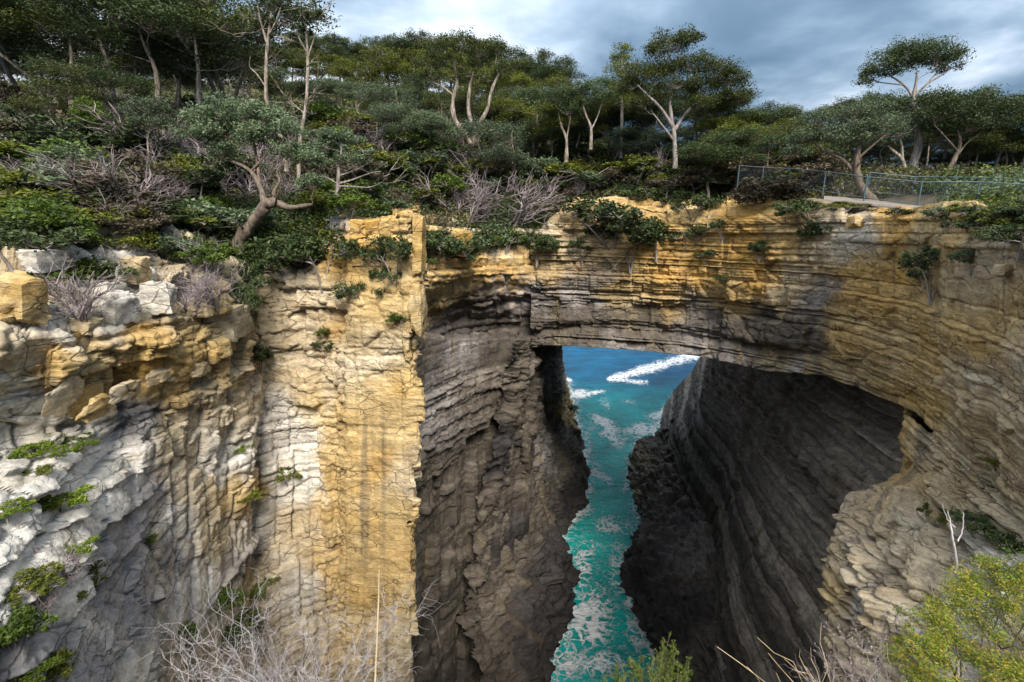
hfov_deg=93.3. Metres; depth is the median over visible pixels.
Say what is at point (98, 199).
shrub
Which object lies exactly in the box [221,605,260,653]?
shrub
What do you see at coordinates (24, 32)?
gum tree
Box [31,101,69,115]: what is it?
shrub
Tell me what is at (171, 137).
dead shrub
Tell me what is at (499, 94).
gum tree
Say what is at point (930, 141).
gum tree
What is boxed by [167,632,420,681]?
dead shrub
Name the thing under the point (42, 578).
shrub
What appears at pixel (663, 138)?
gum tree
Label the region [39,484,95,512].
shrub
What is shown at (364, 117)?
shrub
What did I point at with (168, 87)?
gum tree
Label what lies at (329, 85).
gum tree
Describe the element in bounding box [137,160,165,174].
shrub
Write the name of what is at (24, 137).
shrub
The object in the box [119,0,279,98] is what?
gum tree
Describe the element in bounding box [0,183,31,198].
shrub
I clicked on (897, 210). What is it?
shrub
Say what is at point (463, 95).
gum tree
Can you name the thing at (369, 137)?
dead shrub
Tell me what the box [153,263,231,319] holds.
dead shrub
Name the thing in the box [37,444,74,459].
shrub
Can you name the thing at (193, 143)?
shrub
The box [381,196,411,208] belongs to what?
shrub
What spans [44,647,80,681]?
shrub
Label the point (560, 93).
gum tree
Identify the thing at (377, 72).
gum tree
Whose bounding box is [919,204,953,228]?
shrub
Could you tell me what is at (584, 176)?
shrub
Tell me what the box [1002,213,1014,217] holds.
shrub
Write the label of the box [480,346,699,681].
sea
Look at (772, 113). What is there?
gum tree
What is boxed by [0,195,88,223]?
shrub
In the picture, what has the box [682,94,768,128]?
gum tree
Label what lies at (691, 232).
shrub
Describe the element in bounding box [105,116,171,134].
shrub
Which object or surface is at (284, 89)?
gum tree
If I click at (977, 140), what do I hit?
gum tree
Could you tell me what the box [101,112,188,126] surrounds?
shrub
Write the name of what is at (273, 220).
shrub
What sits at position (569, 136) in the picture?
shrub
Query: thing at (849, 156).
shrub
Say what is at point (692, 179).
shrub
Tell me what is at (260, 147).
dead shrub
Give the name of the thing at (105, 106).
dead shrub
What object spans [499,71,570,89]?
gum tree
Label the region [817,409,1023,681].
wall
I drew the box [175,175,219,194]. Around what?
shrub
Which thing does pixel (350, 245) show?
shrub
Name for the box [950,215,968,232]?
shrub
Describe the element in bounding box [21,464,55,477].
shrub
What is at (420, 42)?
gum tree
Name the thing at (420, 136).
shrub
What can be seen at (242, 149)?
shrub
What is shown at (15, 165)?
dead shrub
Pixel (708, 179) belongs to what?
shrub
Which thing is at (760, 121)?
gum tree
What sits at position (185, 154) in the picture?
shrub
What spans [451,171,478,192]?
shrub
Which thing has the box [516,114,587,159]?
gum tree
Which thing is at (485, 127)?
gum tree
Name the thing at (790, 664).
dry grass
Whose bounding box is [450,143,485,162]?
shrub
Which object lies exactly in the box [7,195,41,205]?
shrub
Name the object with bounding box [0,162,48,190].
shrub
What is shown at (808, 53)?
sky
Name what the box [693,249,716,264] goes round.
shrub
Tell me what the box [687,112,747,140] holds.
gum tree
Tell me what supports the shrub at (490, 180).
on the ground at (897, 198)
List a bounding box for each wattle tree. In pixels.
[476,96,549,134]
[490,94,591,160]
[689,114,765,144]
[702,118,806,150]
[757,117,804,151]
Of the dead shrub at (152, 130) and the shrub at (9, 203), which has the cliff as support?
the shrub at (9, 203)
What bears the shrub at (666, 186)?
on the ground at (897, 198)
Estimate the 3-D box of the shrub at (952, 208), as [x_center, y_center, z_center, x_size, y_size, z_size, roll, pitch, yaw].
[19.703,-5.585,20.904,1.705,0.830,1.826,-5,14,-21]
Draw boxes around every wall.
[411,211,541,681]
[456,340,590,681]
[661,357,993,681]
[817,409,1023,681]
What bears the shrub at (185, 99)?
on the ground at (897, 198)
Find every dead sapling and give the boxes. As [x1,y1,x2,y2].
[922,574,942,677]
[942,503,963,680]
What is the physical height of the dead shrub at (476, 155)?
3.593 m
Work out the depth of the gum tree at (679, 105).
54.18 m
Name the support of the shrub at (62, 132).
on the ground at (897, 198)
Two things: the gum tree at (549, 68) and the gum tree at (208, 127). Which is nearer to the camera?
the gum tree at (208, 127)
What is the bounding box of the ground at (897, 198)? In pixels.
[2,85,1011,260]
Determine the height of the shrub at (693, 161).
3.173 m
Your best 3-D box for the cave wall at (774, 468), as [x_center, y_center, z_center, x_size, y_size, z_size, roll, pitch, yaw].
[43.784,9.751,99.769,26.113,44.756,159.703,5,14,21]
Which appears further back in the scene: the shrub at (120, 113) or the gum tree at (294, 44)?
the gum tree at (294, 44)
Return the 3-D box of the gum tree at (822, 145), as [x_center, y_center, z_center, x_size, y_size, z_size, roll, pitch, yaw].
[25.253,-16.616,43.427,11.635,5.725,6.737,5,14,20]
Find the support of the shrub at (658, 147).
on the ground at (897, 198)
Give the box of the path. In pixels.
[824,196,919,207]
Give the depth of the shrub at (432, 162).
44.01 m
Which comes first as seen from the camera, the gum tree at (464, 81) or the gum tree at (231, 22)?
the gum tree at (231, 22)
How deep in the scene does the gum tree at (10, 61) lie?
37.30 m
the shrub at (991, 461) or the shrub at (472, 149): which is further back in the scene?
the shrub at (472, 149)
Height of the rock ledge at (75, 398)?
1.564 m
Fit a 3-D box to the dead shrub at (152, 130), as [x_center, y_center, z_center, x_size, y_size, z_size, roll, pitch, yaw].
[-23.515,-12.917,31.568,7.141,5.561,10.926,-9,16,-34]
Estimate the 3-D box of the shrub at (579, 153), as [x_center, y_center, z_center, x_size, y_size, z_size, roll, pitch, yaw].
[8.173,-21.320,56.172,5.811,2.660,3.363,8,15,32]
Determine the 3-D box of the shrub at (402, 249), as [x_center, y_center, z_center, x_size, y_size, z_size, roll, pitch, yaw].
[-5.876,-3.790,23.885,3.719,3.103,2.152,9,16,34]
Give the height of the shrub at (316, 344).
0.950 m
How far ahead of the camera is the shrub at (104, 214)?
18.54 m
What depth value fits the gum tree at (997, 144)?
43.60 m
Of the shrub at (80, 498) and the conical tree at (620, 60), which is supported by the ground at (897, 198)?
the conical tree at (620, 60)
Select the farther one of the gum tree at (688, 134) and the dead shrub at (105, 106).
the gum tree at (688, 134)
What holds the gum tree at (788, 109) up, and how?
on the ground at (897, 198)
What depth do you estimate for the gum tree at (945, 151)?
45.03 m
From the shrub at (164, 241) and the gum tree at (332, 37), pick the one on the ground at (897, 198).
the gum tree at (332, 37)
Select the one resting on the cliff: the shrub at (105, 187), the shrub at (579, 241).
the shrub at (105, 187)
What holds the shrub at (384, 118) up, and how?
on the ground at (897, 198)
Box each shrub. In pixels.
[0,77,62,117]
[0,101,33,122]
[0,109,108,146]
[0,110,176,153]
[0,121,100,145]
[0,125,86,147]
[0,137,35,159]
[0,139,48,168]
[0,153,70,189]
[0,158,85,189]
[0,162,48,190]
[0,174,84,203]
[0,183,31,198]
[0,194,94,222]
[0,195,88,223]
[0,199,100,245]
[0,206,104,272]
[0,433,66,458]
[0,496,36,523]
[0,604,59,650]
[3,560,67,605]
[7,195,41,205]
[8,141,94,164]
[8,654,65,681]
[11,572,83,654]
[15,539,99,596]
[16,149,112,171]
[17,105,92,123]
[19,142,184,206]
[19,158,44,166]
[19,253,143,321]
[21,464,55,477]
[24,158,139,195]
[26,198,74,213]
[27,254,140,290]
[28,167,166,208]
[29,122,115,151]
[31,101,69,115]
[32,140,68,149]
[35,137,120,161]
[37,154,139,179]
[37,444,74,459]
[37,491,80,511]
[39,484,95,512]
[41,148,186,195]
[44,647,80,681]
[50,188,189,222]
[61,187,128,206]
[61,432,101,452]
[61,535,100,556]
[64,192,130,212]
[68,100,206,155]
[73,129,195,155]
[73,233,156,249]
[75,193,173,236]
[75,590,88,602]
[78,153,185,196]
[84,199,154,230]
[87,186,167,231]
[87,559,110,588]
[93,205,172,249]
[98,228,171,251]
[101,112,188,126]
[102,95,132,121]
[103,91,193,114]
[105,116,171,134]
[113,164,199,201]
[118,116,200,151]
[121,121,207,163]
[128,561,448,681]
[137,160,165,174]
[143,531,157,544]
[144,143,193,161]
[147,232,194,259]
[152,148,273,180]
[153,153,224,198]
[153,163,229,199]
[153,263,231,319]
[154,149,240,199]
[157,128,290,183]
[158,149,205,156]
[158,149,260,187]
[162,261,248,310]
[164,128,206,148]
[166,124,210,148]
[166,240,239,265]
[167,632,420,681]
[172,209,227,232]
[173,210,228,233]
[173,233,225,279]
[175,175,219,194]
[177,94,246,111]
[177,196,275,236]
[177,619,198,649]
[180,231,204,259]
[192,139,252,162]
[199,193,234,207]
[206,157,280,205]
[211,586,248,619]
[214,283,262,310]
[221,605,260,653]
[224,166,265,188]
[230,257,273,302]
[233,124,310,168]
[233,140,252,150]
[233,441,254,454]
[236,119,283,140]
[236,488,264,505]
[238,209,288,234]
[248,235,336,274]
[249,570,279,600]
[251,345,273,374]
[256,168,303,202]
[258,232,367,293]
[259,155,304,176]
[262,160,332,191]
[275,466,301,486]
[281,138,354,159]
[284,98,342,124]
[286,190,329,213]
[288,159,326,173]
[296,120,330,132]
[302,180,360,193]
[303,123,366,143]
[303,127,352,146]
[305,123,354,138]
[309,340,333,355]
[313,327,329,340]
[314,154,374,183]
[321,153,389,183]
[324,109,375,134]
[324,177,383,193]
[326,114,381,135]
[326,190,375,218]
[327,142,413,167]
[330,281,384,299]
[339,113,408,127]
[340,183,381,192]
[345,118,397,150]
[357,232,412,287]
[364,129,424,150]
[364,198,422,216]
[367,161,386,172]
[368,265,401,280]
[381,188,408,207]
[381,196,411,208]
[382,127,443,153]
[385,162,410,179]
[385,312,409,329]
[387,158,430,179]
[397,148,451,180]
[401,171,471,194]
[408,139,458,161]
[408,184,442,206]
[409,121,452,132]
[410,161,510,225]
[415,135,450,151]
[415,153,471,176]
[416,173,439,186]
[426,227,483,270]
[426,253,437,269]
[429,130,464,146]
[431,149,577,227]
[440,106,486,144]
[448,166,525,219]
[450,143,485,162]
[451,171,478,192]
[454,157,493,173]
[455,142,499,173]
[459,171,482,188]
[468,158,512,181]
[478,176,500,194]
[485,228,528,255]
[491,169,518,190]
[494,148,535,177]
[497,183,521,188]
[506,143,538,156]
[511,155,560,180]
[516,177,550,187]
[519,185,541,197]
[520,164,546,177]
[525,140,551,151]
[525,233,561,266]
[531,231,559,258]
[537,159,610,178]
[546,135,571,147]
[552,130,602,148]
[553,178,581,187]
[554,191,646,250]
[558,145,603,161]
[567,237,593,263]
[568,405,578,414]
[570,178,591,195]
[574,170,612,194]
[582,217,669,273]
[597,167,645,186]
[600,154,671,183]
[600,632,692,681]
[605,124,639,162]
[606,128,679,153]
[617,186,691,206]
[621,212,699,262]
[625,160,666,179]
[642,178,662,189]
[645,143,679,178]
[645,170,691,182]
[652,146,683,158]
[653,160,678,176]
[659,175,734,196]
[664,222,708,252]
[666,168,705,191]
[668,148,793,195]
[669,193,726,221]
[672,154,696,166]
[673,185,716,198]
[677,166,713,181]
[680,159,713,171]
[684,156,708,166]
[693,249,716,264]
[698,172,756,191]
[709,219,726,242]
[713,178,740,191]
[714,275,728,282]
[726,174,812,205]
[747,240,770,261]
[752,164,823,182]
[757,156,796,167]
[757,174,784,182]
[764,150,801,164]
[767,169,798,179]
[768,196,852,223]
[780,150,831,166]
[784,629,896,681]
[785,167,817,178]
[787,145,827,164]
[790,153,852,181]
[796,219,831,256]
[799,162,847,189]
[800,160,852,168]
[817,151,853,161]
[818,201,871,213]
[848,596,920,681]
[875,553,1023,681]
[878,206,917,216]
[896,244,940,304]
[905,268,928,289]
[916,502,930,518]
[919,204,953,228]
[925,509,947,527]
[936,507,1023,553]
[938,219,1007,240]
[938,541,1023,681]
[945,202,982,217]
[946,247,974,275]
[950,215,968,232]
[955,204,992,217]
[958,216,985,230]
[959,217,980,233]
[966,196,1023,211]
[969,201,1018,218]
[969,223,1023,262]
[975,216,1023,225]
[975,455,998,471]
[978,205,1020,221]
[984,203,1016,211]
[984,210,1014,217]
[999,203,1023,214]
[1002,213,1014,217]
[1007,222,1023,232]
[1014,215,1023,222]
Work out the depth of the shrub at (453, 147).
46.76 m
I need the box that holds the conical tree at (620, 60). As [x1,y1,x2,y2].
[600,41,644,158]
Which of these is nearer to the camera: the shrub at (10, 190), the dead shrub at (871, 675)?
the dead shrub at (871, 675)
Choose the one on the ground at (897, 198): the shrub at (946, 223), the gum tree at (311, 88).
the gum tree at (311, 88)
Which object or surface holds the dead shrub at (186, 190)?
on the ground at (897, 198)
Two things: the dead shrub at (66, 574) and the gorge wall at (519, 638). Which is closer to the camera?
the dead shrub at (66, 574)
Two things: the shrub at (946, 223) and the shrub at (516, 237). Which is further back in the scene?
the shrub at (516, 237)
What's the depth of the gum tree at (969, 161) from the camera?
45.16 m
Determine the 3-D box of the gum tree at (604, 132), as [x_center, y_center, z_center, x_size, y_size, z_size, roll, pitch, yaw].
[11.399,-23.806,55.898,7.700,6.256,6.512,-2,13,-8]
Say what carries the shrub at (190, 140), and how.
on the ground at (897, 198)
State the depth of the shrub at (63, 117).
27.39 m
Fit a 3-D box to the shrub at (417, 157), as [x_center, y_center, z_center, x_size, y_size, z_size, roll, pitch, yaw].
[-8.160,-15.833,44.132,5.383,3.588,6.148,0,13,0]
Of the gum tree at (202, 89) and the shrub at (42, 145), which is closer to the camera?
the shrub at (42, 145)
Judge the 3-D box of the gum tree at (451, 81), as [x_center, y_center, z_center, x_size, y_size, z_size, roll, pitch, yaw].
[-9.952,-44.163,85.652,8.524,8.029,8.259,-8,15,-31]
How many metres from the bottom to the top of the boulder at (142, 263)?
1.077 m
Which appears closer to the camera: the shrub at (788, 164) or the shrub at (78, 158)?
the shrub at (78, 158)
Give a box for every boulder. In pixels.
[0,270,51,325]
[16,249,66,272]
[48,280,81,303]
[68,316,105,334]
[90,281,126,295]
[94,290,141,325]
[115,256,151,284]
[139,281,177,314]
[330,216,344,231]
[505,594,513,603]
[845,215,864,227]
[991,263,1012,276]
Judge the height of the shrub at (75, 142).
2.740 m
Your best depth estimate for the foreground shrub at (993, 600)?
3.72 m
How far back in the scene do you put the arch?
35.08 m
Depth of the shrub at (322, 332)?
25.79 m
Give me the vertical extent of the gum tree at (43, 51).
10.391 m
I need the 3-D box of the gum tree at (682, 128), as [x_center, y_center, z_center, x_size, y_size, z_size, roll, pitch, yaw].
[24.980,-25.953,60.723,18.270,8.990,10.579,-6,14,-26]
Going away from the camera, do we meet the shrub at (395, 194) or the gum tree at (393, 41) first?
the shrub at (395, 194)
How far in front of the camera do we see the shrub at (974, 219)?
19.21 m
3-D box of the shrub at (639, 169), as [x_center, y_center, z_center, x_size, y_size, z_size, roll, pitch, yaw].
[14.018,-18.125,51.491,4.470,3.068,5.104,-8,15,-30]
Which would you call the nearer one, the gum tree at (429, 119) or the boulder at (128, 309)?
the boulder at (128, 309)
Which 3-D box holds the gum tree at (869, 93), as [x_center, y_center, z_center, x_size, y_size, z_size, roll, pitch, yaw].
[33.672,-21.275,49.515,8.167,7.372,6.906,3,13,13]
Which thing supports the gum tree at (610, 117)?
on the ground at (897, 198)
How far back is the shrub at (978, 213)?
18.21 m
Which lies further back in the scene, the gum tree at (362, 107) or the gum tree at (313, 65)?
the gum tree at (313, 65)
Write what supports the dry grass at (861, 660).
on the near ground
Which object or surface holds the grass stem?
on the near ground
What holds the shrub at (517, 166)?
on the ground at (897, 198)
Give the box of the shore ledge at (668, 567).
[619,418,725,681]
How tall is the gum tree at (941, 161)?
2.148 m
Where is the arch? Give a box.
[529,195,1023,520]
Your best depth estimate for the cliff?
22.03 m
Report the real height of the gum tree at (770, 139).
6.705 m
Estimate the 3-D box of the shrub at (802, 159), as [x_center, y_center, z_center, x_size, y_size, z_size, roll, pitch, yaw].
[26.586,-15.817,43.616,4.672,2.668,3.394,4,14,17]
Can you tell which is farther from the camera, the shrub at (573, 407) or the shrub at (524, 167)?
the shrub at (573, 407)
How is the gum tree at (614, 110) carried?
on the ground at (897, 198)
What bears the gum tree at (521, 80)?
on the ground at (897, 198)
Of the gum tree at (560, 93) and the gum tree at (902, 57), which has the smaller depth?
the gum tree at (902, 57)
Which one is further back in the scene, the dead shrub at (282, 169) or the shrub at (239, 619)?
the dead shrub at (282, 169)
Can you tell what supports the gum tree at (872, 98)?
on the ground at (897, 198)
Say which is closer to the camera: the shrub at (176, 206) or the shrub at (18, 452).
the shrub at (18, 452)
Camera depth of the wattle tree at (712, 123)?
47.99 m
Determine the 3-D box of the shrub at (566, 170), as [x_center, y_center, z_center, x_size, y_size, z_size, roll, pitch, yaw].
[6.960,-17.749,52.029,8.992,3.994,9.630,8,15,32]
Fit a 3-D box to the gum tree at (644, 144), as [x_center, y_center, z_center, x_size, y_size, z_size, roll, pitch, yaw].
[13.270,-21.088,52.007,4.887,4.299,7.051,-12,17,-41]
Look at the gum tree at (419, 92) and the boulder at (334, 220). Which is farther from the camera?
the gum tree at (419, 92)
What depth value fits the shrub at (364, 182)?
32.85 m
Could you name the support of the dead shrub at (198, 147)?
on the ground at (897, 198)
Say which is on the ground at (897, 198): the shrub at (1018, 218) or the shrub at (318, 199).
the shrub at (318, 199)
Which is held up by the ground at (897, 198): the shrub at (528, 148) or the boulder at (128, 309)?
the shrub at (528, 148)
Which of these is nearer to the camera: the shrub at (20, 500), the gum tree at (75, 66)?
the shrub at (20, 500)
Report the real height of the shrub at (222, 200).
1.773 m
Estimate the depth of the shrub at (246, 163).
30.09 m
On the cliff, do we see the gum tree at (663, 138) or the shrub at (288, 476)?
the shrub at (288, 476)
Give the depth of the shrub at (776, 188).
38.08 m
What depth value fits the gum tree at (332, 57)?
82.38 m
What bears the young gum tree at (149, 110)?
on the ground at (897, 198)
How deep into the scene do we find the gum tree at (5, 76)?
54.60 m
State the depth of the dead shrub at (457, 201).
42.33 m
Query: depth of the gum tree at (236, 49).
39.76 m
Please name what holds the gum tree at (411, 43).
on the ground at (897, 198)
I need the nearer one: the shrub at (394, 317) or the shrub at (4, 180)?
the shrub at (4, 180)
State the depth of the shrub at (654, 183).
47.91 m
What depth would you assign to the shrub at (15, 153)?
24.71 m
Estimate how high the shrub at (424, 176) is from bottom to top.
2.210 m
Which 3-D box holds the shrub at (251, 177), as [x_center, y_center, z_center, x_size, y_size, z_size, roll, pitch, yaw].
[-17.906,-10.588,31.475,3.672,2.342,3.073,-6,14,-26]
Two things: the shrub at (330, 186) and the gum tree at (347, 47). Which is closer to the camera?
the shrub at (330, 186)
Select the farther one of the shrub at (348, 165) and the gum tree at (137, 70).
the gum tree at (137, 70)
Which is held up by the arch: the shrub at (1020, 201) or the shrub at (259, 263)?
the shrub at (1020, 201)
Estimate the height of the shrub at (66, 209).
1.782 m
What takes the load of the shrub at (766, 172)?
on the ground at (897, 198)
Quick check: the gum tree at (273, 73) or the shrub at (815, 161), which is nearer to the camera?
the shrub at (815, 161)
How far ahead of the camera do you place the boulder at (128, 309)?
15.68 m
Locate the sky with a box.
[2,0,1023,165]
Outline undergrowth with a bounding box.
[0,77,1023,261]
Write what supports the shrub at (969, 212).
on the arch
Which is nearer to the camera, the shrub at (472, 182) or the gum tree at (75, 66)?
the shrub at (472, 182)
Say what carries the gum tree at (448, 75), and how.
on the ground at (897, 198)
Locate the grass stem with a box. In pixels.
[374,569,379,681]
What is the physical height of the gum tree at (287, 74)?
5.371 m
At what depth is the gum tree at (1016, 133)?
42.93 m
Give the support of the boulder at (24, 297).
on the cliff
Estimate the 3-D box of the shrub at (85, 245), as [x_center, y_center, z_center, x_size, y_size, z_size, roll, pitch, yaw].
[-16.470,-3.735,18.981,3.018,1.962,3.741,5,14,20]
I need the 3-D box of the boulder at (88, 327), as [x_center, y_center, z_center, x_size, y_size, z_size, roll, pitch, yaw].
[-13.211,-0.472,15.023,0.732,0.681,0.901,0,13,0]
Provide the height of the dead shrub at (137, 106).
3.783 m
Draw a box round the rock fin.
[407,213,427,336]
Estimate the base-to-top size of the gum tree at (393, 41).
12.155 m
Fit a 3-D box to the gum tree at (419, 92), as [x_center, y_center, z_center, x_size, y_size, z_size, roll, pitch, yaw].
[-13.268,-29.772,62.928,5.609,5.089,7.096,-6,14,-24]
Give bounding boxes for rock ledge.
[0,304,252,394]
[41,361,211,422]
[339,219,393,266]
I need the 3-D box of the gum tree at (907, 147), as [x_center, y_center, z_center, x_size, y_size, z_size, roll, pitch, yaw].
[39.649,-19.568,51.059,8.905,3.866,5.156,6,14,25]
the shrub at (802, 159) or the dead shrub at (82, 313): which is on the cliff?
the dead shrub at (82, 313)
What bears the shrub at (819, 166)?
on the ground at (897, 198)
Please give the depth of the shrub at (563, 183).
51.05 m
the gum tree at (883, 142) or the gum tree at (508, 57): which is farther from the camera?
the gum tree at (508, 57)
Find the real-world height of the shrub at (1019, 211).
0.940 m
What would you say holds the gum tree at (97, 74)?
on the ground at (897, 198)
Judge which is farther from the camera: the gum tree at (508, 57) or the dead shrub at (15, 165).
the gum tree at (508, 57)
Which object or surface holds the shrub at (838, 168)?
on the ground at (897, 198)
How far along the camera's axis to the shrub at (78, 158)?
22.96 m
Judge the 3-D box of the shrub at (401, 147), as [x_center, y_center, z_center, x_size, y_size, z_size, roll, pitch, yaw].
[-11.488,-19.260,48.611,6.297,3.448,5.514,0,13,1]
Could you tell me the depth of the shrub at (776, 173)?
41.71 m
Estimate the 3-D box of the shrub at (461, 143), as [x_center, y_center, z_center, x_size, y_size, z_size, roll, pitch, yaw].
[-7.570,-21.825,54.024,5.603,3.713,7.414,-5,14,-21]
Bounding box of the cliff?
[0,191,428,681]
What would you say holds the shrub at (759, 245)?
on the arch
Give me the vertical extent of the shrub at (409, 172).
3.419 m
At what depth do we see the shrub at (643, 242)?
44.77 m
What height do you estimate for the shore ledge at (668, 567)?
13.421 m
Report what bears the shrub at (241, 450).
on the cliff
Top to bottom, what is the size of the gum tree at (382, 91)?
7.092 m
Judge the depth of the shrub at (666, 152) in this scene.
51.91 m
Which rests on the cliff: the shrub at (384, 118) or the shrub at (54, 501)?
the shrub at (54, 501)
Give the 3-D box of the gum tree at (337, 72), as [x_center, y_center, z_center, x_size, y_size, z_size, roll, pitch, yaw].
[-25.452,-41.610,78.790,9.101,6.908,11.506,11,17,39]
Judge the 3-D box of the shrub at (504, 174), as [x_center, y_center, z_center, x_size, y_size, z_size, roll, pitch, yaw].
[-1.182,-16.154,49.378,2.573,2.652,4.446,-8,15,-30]
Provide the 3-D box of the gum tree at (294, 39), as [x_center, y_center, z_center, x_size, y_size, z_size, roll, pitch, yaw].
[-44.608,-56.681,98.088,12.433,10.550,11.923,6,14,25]
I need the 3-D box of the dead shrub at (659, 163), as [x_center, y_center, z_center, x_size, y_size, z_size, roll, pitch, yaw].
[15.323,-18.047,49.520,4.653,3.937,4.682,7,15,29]
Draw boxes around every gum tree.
[0,0,53,51]
[0,0,108,86]
[0,0,184,108]
[0,0,203,120]
[0,55,39,89]
[4,50,132,99]
[5,57,106,115]
[7,1,93,97]
[8,58,57,85]
[14,51,166,108]
[33,0,251,102]
[35,0,144,93]
[44,54,104,85]
[62,0,290,106]
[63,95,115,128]
[76,51,169,105]
[94,16,213,101]
[94,53,202,93]
[105,16,242,114]
[114,93,183,162]
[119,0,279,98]
[134,59,205,105]
[145,75,183,93]
[161,90,329,254]
[166,0,341,109]
[169,46,280,96]
[169,67,231,98]
[173,74,235,101]
[216,56,289,105]
[222,0,311,171]
[232,66,298,105]
[242,43,268,101]
[248,40,288,100]
[257,0,333,187]
[263,31,314,81]
[268,81,312,112]
[277,45,335,79]
[281,30,328,81]
[285,54,327,80]
[291,79,334,102]
[296,30,333,79]
[300,29,361,83]
[302,36,356,77]
[306,125,409,211]
[310,75,365,108]
[316,52,362,81]
[323,58,385,101]
[325,42,372,74]
[332,40,430,86]
[333,94,350,106]
[342,77,371,109]
[346,81,422,125]
[349,39,398,73]
[353,32,410,83]
[358,99,376,113]
[359,67,399,84]
[366,99,427,152]
[370,76,392,103]
[372,28,426,58]
[377,82,471,115]
[379,46,447,87]
[382,85,425,120]
[383,39,440,73]
[386,27,445,90]
[391,56,454,90]
[394,70,449,106]
[395,108,459,153]
[409,25,530,161]
[411,88,431,110]
[413,44,469,98]
[422,87,479,125]
[423,30,467,87]
[435,68,474,106]
[441,38,497,88]
[443,114,533,198]
[446,52,514,110]
[446,85,491,138]
[453,62,508,92]
[454,68,524,96]
[464,96,513,144]
[465,36,533,77]
[479,45,583,88]
[489,85,536,128]
[491,86,531,117]
[496,84,551,142]
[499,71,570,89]
[504,85,565,120]
[506,45,557,87]
[508,72,536,127]
[511,55,565,88]
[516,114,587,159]
[522,53,588,89]
[532,83,590,162]
[555,96,616,159]
[556,73,621,149]
[557,82,587,97]
[572,98,627,145]
[582,108,649,156]
[586,81,653,153]
[593,126,639,160]
[597,97,666,152]
[607,97,689,151]
[607,124,666,158]
[608,23,753,168]
[613,81,689,154]
[646,130,679,159]
[659,89,758,141]
[660,128,698,145]
[663,76,761,141]
[666,133,764,199]
[667,141,700,154]
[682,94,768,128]
[683,123,792,193]
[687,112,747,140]
[692,88,773,134]
[725,99,803,147]
[727,101,790,113]
[730,121,855,165]
[761,102,810,141]
[775,124,826,149]
[778,96,913,207]
[788,98,859,143]
[808,86,891,151]
[823,93,909,144]
[843,148,892,162]
[847,136,942,163]
[850,34,975,167]
[850,88,944,164]
[851,125,971,166]
[853,107,931,170]
[853,126,913,164]
[868,148,922,162]
[868,149,935,160]
[885,83,1023,163]
[888,133,937,156]
[893,83,1023,168]
[904,91,1006,165]
[913,140,967,160]
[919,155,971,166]
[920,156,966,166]
[921,93,1023,166]
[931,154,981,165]
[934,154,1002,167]
[949,126,1023,164]
[953,126,1023,165]
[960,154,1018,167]
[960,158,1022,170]
[962,131,1023,167]
[966,135,1023,162]
[971,95,1023,166]
[995,150,1023,161]
[1002,93,1023,142]
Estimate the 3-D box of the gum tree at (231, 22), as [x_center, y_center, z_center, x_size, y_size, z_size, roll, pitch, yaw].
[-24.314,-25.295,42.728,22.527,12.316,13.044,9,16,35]
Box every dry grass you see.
[719,631,830,681]
[813,620,890,681]
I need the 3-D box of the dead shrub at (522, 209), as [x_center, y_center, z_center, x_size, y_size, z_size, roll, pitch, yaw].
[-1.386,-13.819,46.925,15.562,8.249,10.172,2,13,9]
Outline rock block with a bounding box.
[451,228,472,256]
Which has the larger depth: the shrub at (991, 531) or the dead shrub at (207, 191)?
the dead shrub at (207, 191)
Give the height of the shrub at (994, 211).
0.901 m
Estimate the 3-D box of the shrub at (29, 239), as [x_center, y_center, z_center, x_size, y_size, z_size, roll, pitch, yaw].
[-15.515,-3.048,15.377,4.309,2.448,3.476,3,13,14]
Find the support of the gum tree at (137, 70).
on the ground at (897, 198)
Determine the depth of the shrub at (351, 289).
24.10 m
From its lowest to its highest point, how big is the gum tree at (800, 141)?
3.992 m
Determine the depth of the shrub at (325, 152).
36.20 m
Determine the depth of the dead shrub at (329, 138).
41.45 m
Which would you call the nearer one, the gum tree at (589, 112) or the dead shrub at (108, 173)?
the dead shrub at (108, 173)
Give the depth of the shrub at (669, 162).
49.19 m
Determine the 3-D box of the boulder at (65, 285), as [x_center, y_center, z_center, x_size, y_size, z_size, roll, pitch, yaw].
[-14.457,-1.530,15.530,0.752,0.874,0.944,0,13,0]
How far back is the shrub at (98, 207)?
18.77 m
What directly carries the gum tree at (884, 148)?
on the ground at (897, 198)
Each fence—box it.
[737,165,1023,205]
[867,172,1019,194]
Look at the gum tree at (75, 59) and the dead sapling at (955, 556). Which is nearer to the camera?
the dead sapling at (955, 556)
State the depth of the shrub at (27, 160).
24.47 m
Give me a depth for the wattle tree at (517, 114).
56.91 m
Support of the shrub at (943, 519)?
on the wall at (888, 543)
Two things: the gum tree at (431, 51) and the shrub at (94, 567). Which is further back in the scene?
the gum tree at (431, 51)
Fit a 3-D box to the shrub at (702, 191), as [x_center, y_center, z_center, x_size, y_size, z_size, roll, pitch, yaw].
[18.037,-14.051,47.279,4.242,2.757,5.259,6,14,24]
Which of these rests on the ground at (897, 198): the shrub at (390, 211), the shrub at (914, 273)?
the shrub at (390, 211)
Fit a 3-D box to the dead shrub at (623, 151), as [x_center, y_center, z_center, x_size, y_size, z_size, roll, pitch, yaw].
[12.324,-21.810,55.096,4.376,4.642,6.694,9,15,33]
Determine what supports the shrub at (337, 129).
on the ground at (897, 198)
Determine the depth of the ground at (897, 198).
44.83 m
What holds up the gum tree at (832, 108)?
on the ground at (897, 198)
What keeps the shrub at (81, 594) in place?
on the cliff
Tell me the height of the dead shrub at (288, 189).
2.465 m

